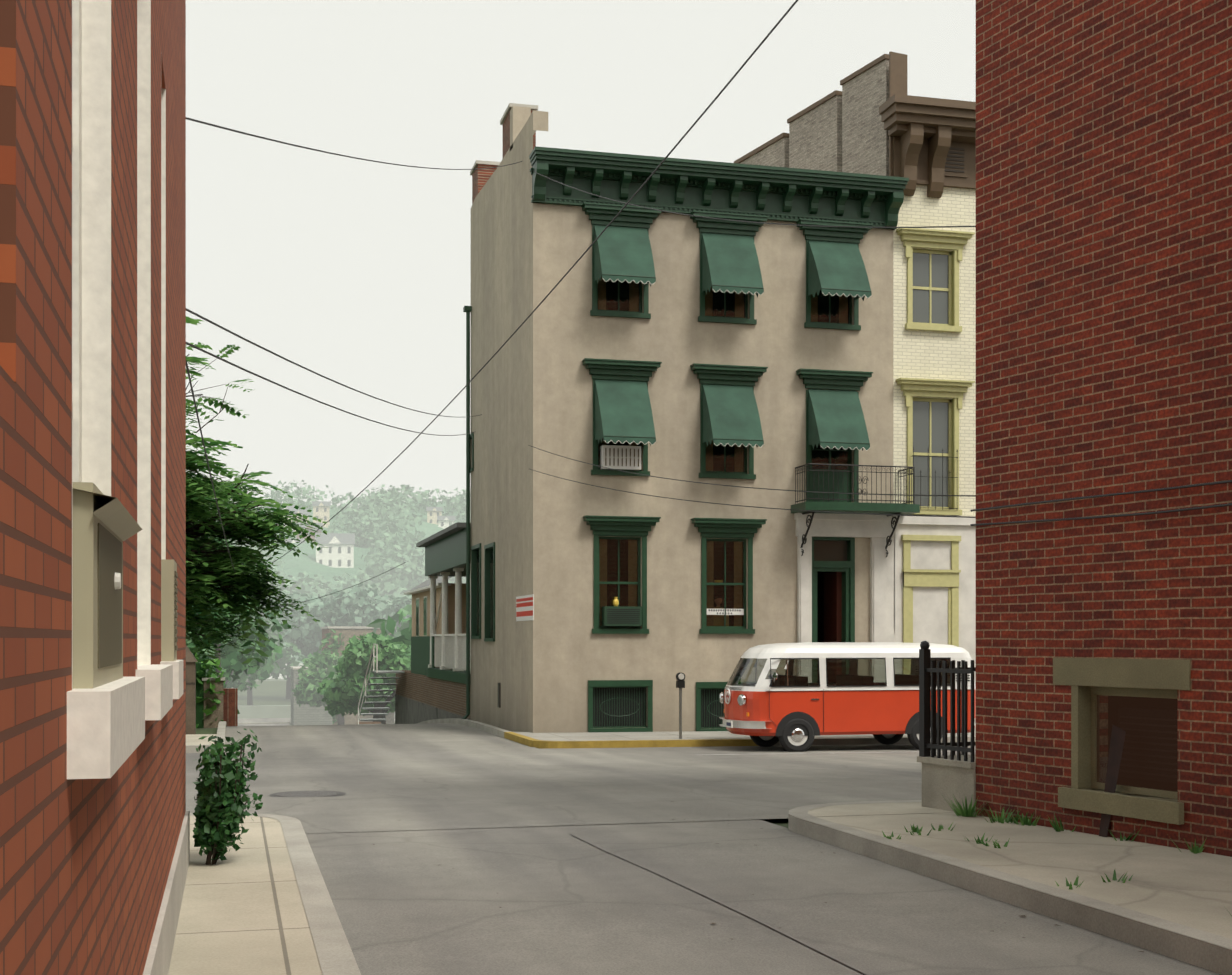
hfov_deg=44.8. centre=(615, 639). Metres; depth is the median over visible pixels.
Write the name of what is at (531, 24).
sky
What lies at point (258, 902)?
sidewalks
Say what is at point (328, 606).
tree leaves
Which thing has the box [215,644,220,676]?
utility poles
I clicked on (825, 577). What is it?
entrance balcony
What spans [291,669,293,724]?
post
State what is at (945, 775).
areaway fence
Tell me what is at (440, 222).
haze veil
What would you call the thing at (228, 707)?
retaining wall
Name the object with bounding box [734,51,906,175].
cream house flank
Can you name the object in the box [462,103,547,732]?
stucco house side
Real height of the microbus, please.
1.999 m
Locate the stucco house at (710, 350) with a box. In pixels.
[529,146,908,732]
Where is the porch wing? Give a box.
[358,522,470,723]
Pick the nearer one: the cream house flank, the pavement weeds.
the pavement weeds
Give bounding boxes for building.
[0,0,189,974]
[970,0,1231,856]
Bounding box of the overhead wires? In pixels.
[186,0,975,653]
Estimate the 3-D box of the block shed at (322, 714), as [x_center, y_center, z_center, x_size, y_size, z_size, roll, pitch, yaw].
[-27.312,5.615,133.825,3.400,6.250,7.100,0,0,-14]
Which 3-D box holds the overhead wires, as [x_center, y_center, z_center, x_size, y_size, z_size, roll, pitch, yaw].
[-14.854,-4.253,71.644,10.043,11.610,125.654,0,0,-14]
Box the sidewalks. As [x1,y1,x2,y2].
[168,718,1231,974]
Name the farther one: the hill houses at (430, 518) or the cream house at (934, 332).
the hill houses at (430, 518)
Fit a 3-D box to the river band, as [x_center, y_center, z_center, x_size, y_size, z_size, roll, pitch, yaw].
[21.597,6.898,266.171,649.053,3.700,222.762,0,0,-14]
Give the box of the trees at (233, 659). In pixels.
[186,537,411,724]
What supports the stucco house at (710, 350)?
on the ground
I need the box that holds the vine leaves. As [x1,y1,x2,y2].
[291,629,410,723]
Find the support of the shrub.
on the sidewalks
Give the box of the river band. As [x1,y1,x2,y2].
[267,663,302,678]
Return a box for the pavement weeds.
[882,794,1231,915]
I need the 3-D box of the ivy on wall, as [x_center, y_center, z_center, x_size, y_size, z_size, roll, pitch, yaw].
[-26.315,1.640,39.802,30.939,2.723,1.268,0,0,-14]
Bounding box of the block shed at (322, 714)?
[290,666,331,724]
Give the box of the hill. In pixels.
[262,501,465,662]
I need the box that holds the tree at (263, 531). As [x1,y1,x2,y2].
[186,316,326,675]
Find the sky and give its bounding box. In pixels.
[186,0,975,520]
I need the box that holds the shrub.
[193,729,262,864]
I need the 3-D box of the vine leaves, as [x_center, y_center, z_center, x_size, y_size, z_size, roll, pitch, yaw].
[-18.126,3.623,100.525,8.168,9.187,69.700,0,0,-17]
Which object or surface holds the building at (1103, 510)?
on the ground
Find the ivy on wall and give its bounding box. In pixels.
[195,653,224,727]
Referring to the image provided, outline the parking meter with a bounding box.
[676,672,684,738]
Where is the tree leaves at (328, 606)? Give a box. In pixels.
[256,583,411,657]
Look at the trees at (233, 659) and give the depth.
86.10 m
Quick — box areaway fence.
[917,641,975,814]
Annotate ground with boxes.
[196,679,787,827]
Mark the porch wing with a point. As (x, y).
(431, 684)
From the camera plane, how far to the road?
10.37 m
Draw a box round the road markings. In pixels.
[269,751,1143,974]
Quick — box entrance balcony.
[791,463,919,682]
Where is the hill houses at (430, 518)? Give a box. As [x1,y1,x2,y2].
[276,501,455,567]
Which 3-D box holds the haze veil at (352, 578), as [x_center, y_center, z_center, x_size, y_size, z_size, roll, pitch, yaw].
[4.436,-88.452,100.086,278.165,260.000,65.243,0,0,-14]
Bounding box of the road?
[186,717,1222,974]
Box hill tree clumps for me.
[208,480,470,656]
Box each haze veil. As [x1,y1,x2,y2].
[186,0,975,705]
[186,0,975,725]
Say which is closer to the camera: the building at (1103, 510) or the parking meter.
the building at (1103, 510)
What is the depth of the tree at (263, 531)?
36.22 m
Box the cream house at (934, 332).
[879,94,975,728]
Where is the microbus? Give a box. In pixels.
[719,642,975,751]
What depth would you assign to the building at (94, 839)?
3.37 m
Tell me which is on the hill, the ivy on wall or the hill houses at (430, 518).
the hill houses at (430, 518)

